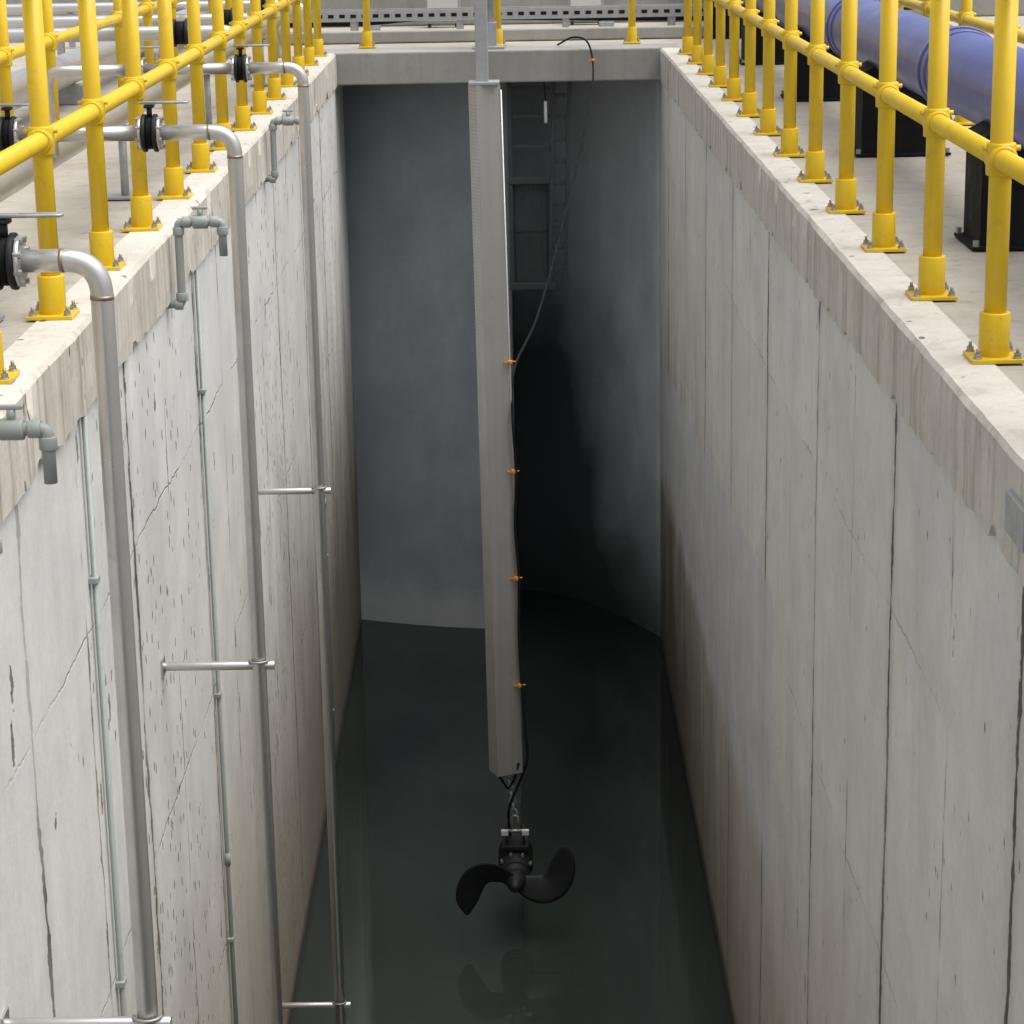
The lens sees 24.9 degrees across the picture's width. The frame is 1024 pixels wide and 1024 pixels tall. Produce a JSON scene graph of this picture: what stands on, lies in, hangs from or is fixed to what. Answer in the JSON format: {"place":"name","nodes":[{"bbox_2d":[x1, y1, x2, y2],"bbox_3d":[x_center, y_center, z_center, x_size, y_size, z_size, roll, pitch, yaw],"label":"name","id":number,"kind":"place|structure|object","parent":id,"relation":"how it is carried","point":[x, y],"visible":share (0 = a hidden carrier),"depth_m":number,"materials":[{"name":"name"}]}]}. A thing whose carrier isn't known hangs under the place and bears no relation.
{"place":"outdoors","nodes":[
{"label":"outdoors","id":0,"kind":"place"},
{"bbox_2d":[0,85,361,1023],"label":"channel wall","id":1,"kind":"structure","parent":0,"point":[58,953],"depth_m":9.79,"materials":[{"name":"concrete"}]},
{"bbox_2d":[0,404,57,553],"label":"outlet pipe","id":2,"kind":"object","parent":1,"relation":"attached to","point":[12,427],"visible":1,"depth_m":5.61,"materials":[{"name":"grey plastic"}]},
{"bbox_2d":[0,1006,171,1023],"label":"wall bracket","id":3,"kind":"object","parent":1,"relation":"attached to","point":[5,1018],"depth_m":5.99,"materials":[{"name":"silver metal"}]},
{"bbox_2d":[0,212,157,1023],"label":"drop pipe","id":4,"kind":"object","parent":3,"relation":"attached to","point":[20,260],"visible":1,"depth_m":5.66,"materials":[{"name":"silver metal"}]},
{"bbox_2d":[81,416,126,1015],"bbox_3d":[-1.289,2.227,7.906,0.033,5.230,0.045,-1,15,0],"label":"conduit","id":5,"kind":"object","parent":1,"relation":"attached to","point":[94,581],"visible":0.99,"depth_m":7.47,"materials":[{"name":"grey plastic"}]},
{"bbox_2d":[0,53,336,523],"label":"coping","id":6,"kind":"object","parent":1,"relation":"on","point":[54,361],"visible":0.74,"depth_m":8.20,"materials":[{"name":"concrete"}]},
{"bbox_2d":[0,0,327,383],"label":"railing","id":7,"kind":"object","parent":6,"relation":"on","point":[41,140],"visible":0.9,"depth_m":9.11,"materials":[{"name":"yellow metal"}]},
{"bbox_2d":[167,206,227,309],"bbox_3d":[-1.240,-0.998,9.139,0.258,0.408,0.054,-1,15,0],"label":"outlet pipe","id":8,"kind":"object","parent":1,"relation":"attached to","point":[199,220],"visible":0.98,"depth_m":9.10,"materials":[{"name":"grey plastic"}]},
{"bbox_2d":[194,270,237,1023],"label":"conduit","id":9,"kind":"object","parent":1,"relation":"attached to","point":[202,391],"visible":1,"depth_m":10.40,"materials":[{"name":"grey plastic"}]},
{"bbox_2d":[160,655,274,677],"bbox_3d":[-1.123,0.589,8.881,0.432,0.070,0.074,-1,15,0],"label":"wall bracket","id":10,"kind":"object","parent":1,"relation":"attached to","point":[203,666],"depth_m":8.87,"materials":[{"name":"silver metal"}]},
{"bbox_2d":[0,100,282,1023],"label":"drop pipe","id":11,"kind":"object","parent":10,"relation":"attached to","point":[150,132],"visible":0.85,"depth_m":8.62,"materials":[{"name":"silver metal"}]},
{"bbox_2d":[264,110,298,182],"bbox_3d":[-1.275,-2.057,13.069,0.258,0.408,0.054,-1,15,0],"label":"outlet pipe","id":12,"kind":"object","parent":1,"relation":"attached to","point":[287,120],"visible":0.73,"depth_m":13.04,"materials":[{"name":"grey plastic"}]},
{"bbox_2d":[258,486,330,494],"bbox_3d":[-1.144,-0.106,11.883,0.437,0.070,0.074,-1,15,0],"label":"wall bracket","id":13,"kind":"object","parent":1,"relation":"attached to","point":[278,491],"depth_m":11.87,"materials":[{"name":"silver metal"}]},
{"bbox_2d":[47,44,345,1023],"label":"drop pipe","id":14,"kind":"object","parent":13,"relation":"attached to","point":[239,66],"visible":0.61,"depth_m":11.74,"materials":[{"name":"silver metal"}]},
{"bbox_2d":[282,1001,350,1008],"bbox_3d":[-1.096,2.684,12.635,0.437,0.070,0.074,-1,15,0],"label":"wall bracket","id":15,"kind":"object","parent":1,"relation":"attached to","point":[300,1005],"depth_m":12.62,"materials":[{"name":"silver metal"}]},
{"bbox_2d":[310,123,336,781],"bbox_3d":[-1.368,-0.179,16.838,0.033,5.230,0.045,-1,15,0],"label":"conduit","id":16,"kind":"object","parent":1,"relation":"attached to","point":[323,447],"visible":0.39,"depth_m":16.76,"materials":[{"name":"grey plastic"}]},
{"bbox_2d":[324,43,679,84],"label":"end beam","id":17,"kind":"structure","parent":1,"relation":"on","point":[507,64],"depth_m":19.01,"materials":[{"name":"concrete"}]},
{"bbox_2d":[473,0,504,48],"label":"davit crane","id":18,"kind":"object","parent":17,"relation":"on","point":[492,34],"visible":0.71,"depth_m":19.11,"materials":[{"name":"metal"}]},
{"bbox_2d":[468,0,523,776],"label":"guide pole","id":19,"kind":"object","parent":18,"relation":"hanging from","point":[504,700],"visible":1,"depth_m":14.07,"materials":[{"name":"metal"}]},
{"bbox_2d":[498,763,519,815],"bbox_3d":[-0.028,1.767,14.769,0.149,0.418,0.119,-3,15,-8],"label":"chain","id":20,"kind":"object","parent":19,"relation":"hanging from","point":[509,780],"visible":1,"depth_m":14.76,"materials":[{"name":"metal"}]},
{"bbox_2d":[456,815,574,914],"bbox_3d":[-0.057,2.248,14.789,0.668,0.560,0.701,-9,17,-27],"label":"submersible mixer","id":21,"kind":"object","parent":20,"relation":"hanging from","point":[512,870],"visible":1,"depth_m":14.67,"materials":[{"name":"black metal"}]},
{"bbox_2d":[504,360,515,364],"bbox_3d":[-0.013,-0.903,13.998,0.074,0.024,0.030,-1,15,0],"label":"cable tie","id":22,"kind":"object","parent":19,"relation":"attached to","point":[509,362],"visible":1,"depth_m":13.99,"materials":[{"name":"orange plastic"}]},
{"bbox_2d":[507,469,518,473],"bbox_3d":[0.007,-0.246,14.174,0.074,0.024,0.030,-1,15,0],"label":"cable tie","id":23,"kind":"object","parent":19,"relation":"attached to","point":[512,471],"visible":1,"depth_m":14.17,"materials":[{"name":"orange plastic"}]},
{"bbox_2d":[510,576,521,580],"bbox_3d":[0.027,0.410,14.351,0.074,0.024,0.030,-1,15,0],"label":"cable tie","id":24,"kind":"object","parent":19,"relation":"attached to","point":[515,578],"visible":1,"depth_m":14.34,"materials":[{"name":"orange plastic"}]},
{"bbox_2d":[514,683,525,687],"bbox_3d":[0.048,1.086,14.533,0.074,0.024,0.030,-1,15,0],"label":"cable tie","id":25,"kind":"object","parent":19,"relation":"attached to","point":[518,685],"visible":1,"depth_m":14.53,"materials":[{"name":"orange plastic"}]},
{"bbox_2d":[507,82,570,289],"bbox_3d":[0.237,-2.755,19.432,0.537,1.800,0.080,-1,15,0],"label":"steel ladder frame","id":26,"kind":"object","parent":17,"relation":"attached to","point":[532,225],"visible":0.94,"depth_m":19.51,"materials":[{"name":"grey metal"}]},
{"bbox_2d":[543,82,546,122],"bbox_3d":[0.271,-3.416,19.192,0.039,0.401,0.027,-1,15,0],"label":"level sensor","id":27,"kind":"object","parent":17,"relation":"attached to","point":[545,111],"visible":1,"depth_m":19.20,"materials":[{"name":"white plastic"}]},
{"bbox_2d":[507,36,593,835],"bbox_3d":[0.335,-0.890,17.034,0.336,4.762,5.943,0,15,5],"label":"power cable","id":28,"kind":"object","parent":17,"relation":"hanging from","point":[515,505],"visible":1,"depth_m":14.65,"materials":[{"name":"black rubber"}]},
{"bbox_2d":[290,590,732,1023],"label":"water","id":29,"kind":"structure","parent":0,"point":[621,930],"depth_m":16.31,"materials":[{"name":"black liquid"}]},
{"bbox_2d":[343,83,514,627],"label":"end wall","id":30,"kind":"structure","parent":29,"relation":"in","point":[410,228],"depth_m":20.46,"materials":[{"name":"concrete"}]},
{"bbox_2d":[511,80,660,636],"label":"curved end wall","id":31,"kind":"structure","parent":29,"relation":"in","point":[587,402],"depth_m":20.91,"materials":[{"name":"concrete"}]},
{"bbox_2d":[0,15,1023,392],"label":"ground","id":32,"kind":"structure","parent":0,"point":[964,271],"depth_m":10.23,"materials":[{"name":"concrete"}]},
{"bbox_2d":[0,0,207,115],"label":"pipe","id":33,"kind":"object","parent":32,"relation":"on","point":[70,90],"visible":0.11,"depth_m":14.76,"materials":[{"name":"silver metal"}]},
{"bbox_2d":[0,0,247,120],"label":"railing","id":34,"kind":"object","parent":32,"relation":"on","point":[53,39],"visible":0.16,"depth_m":12.12,"materials":[{"name":"yellow metal"}]},
{"bbox_2d":[8,19,245,106],"bbox_3d":[-2.614,-2.771,14.382,1.940,0.535,0.168,-1,15,0],"label":"cross pipe","id":35,"kind":"object","parent":32,"relation":"on","point":[150,33],"visible":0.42,"depth_m":14.29,"materials":[{"name":"silver metal"}]},
{"bbox_2d":[7,7,281,57],"bbox_3d":[-2.921,-3.414,16.903,2.510,0.475,0.168,-1,15,0],"label":"cross pipe","id":36,"kind":"object","parent":32,"relation":"on","point":[72,21],"visible":0.12,"depth_m":16.82,"materials":[{"name":"silver metal"}]},
{"bbox_2d":[0,6,292,320],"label":"header pipe","id":37,"kind":"object","parent":32,"relation":"on","point":[16,179],"visible":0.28,"depth_m":10.12,"materials":[{"name":"silver metal"}]},
{"bbox_2d":[6,0,303,46],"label":"cross pipe","id":38,"kind":"object","parent":32,"relation":"on","point":[68,9],"visible":0.16,"depth_m":20.13,"materials":[{"name":"silver metal"}]},
{"bbox_2d":[425,0,460,26],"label":"junction box","id":39,"kind":"object","parent":32,"relation":"on","point":[442,3],"visible":0.41,"depth_m":22.17,"materials":[{"name":"metal"}]},
{"bbox_2d":[263,25,703,44],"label":"kerb","id":40,"kind":"structure","parent":32,"relation":"on","point":[468,35],"depth_m":20.09,"materials":[{"name":"concrete"}]},
{"bbox_2d":[290,16,703,30],"bbox_3d":[0.189,-4.654,21.899,6.609,0.178,0.377,-1,15,0],"label":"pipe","id":41,"kind":"object","parent":32,"relation":"on","point":[603,22],"visible":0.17,"depth_m":21.75,"materials":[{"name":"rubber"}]},
{"bbox_2d":[358,0,640,47],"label":"railing","id":42,"kind":"object","parent":32,"relation":"on","point":[366,42],"visible":0.84,"depth_m":19.50,"materials":[{"name":"yellow metal"}]},
{"bbox_2d":[100,3,912,30],"bbox_3d":[-0.067,-4.409,20.871,7.301,0.245,0.235,-1,15,0],"label":"cable tray","id":43,"kind":"object","parent":32,"relation":"on","point":[460,15],"visible":0.34,"depth_m":20.74,"materials":[{"name":"metal"}]},
{"bbox_2d":[6,0,1023,27],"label":"wall","id":44,"kind":"structure","parent":32,"relation":"on","point":[983,7],"depth_m":22.55,"materials":[{"name":"concrete"}]},
{"bbox_2d":[713,1,742,38],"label":"pipe support","id":45,"kind":"object","parent":32,"relation":"on","point":[726,24],"depth_m":19.93,"materials":[{"name":"black metal"}]},
{"bbox_2d":[739,5,784,64],"bbox_3d":[1.910,-3.540,17.165,0.460,0.431,0.380,-1,15,0],"label":"pipe support","id":46,"kind":"object","parent":32,"relation":"on","point":[779,54],"visible":0.28,"depth_m":17.05,"materials":[{"name":"black metal"}]},
{"bbox_2d":[780,27,840,100],"bbox_3d":[1.901,-2.759,14.268,0.460,0.431,0.380,-1,15,0],"label":"pipe support","id":47,"kind":"object","parent":32,"relation":"on","point":[831,88],"visible":0.21,"depth_m":14.14,"materials":[{"name":"black metal"}]},
{"bbox_2d":[854,61,950,156],"bbox_3d":[1.892,-1.978,11.371,0.460,0.431,0.380,-1,15,0],"label":"pipe support","id":48,"kind":"object","parent":32,"relation":"on","point":[910,139],"visible":0.41,"depth_m":11.24,"materials":[{"name":"black metal"}]},
{"bbox_2d":[741,0,1023,148],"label":"blue pipe","id":49,"kind":"object","parent":48,"relation":"on","point":[970,75],"visible":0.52,"depth_m":9.72,"materials":[{"name":"plastic"}]},
{"bbox_2d":[898,0,1023,124],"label":"railing","id":50,"kind":"object","parent":32,"relation":"on","point":[965,15],"visible":0.12,"depth_m":12.50,"materials":[{"name":"yellow metal"}]},
{"bbox_2d":[954,121,1023,250],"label":"pipe support","id":51,"kind":"object","parent":32,"relation":"on","point":[972,236],"visible":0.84,"depth_m":8.37,"materials":[{"name":"black metal"}]},
{"bbox_2d":[568,0,603,24],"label":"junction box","id":52,"kind":"object","parent":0,"point":[583,2],"visible":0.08,"depth_m":22.21,"materials":[{"name":"metal"}]},
{"bbox_2d":[660,80,1023,1023],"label":"channel wall","id":53,"kind":"structure","parent":0,"point":[842,610],"depth_m":9.26,"materials":[{"name":"concrete"}]},
{"bbox_2d":[660,48,1023,586],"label":"coping","id":54,"kind":"object","parent":53,"relation":"on","point":[961,413],"visible":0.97,"depth_m":7.41,"materials":[{"name":"concrete"}]},
{"bbox_2d":[678,0,1023,363],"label":"railing","id":55,"kind":"object","parent":54,"relation":"on","point":[996,153],"visible":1,"depth_m":8.28,"materials":[{"name":"yellow paint"}]},
{"bbox_2d":[1004,490,1023,552],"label":"junction box","id":56,"kind":"object","parent":54,"relation":"attached to","point":[1014,519],"visible":1,"depth_m":5.34,"materials":[{"name":"metal"}]}
]}

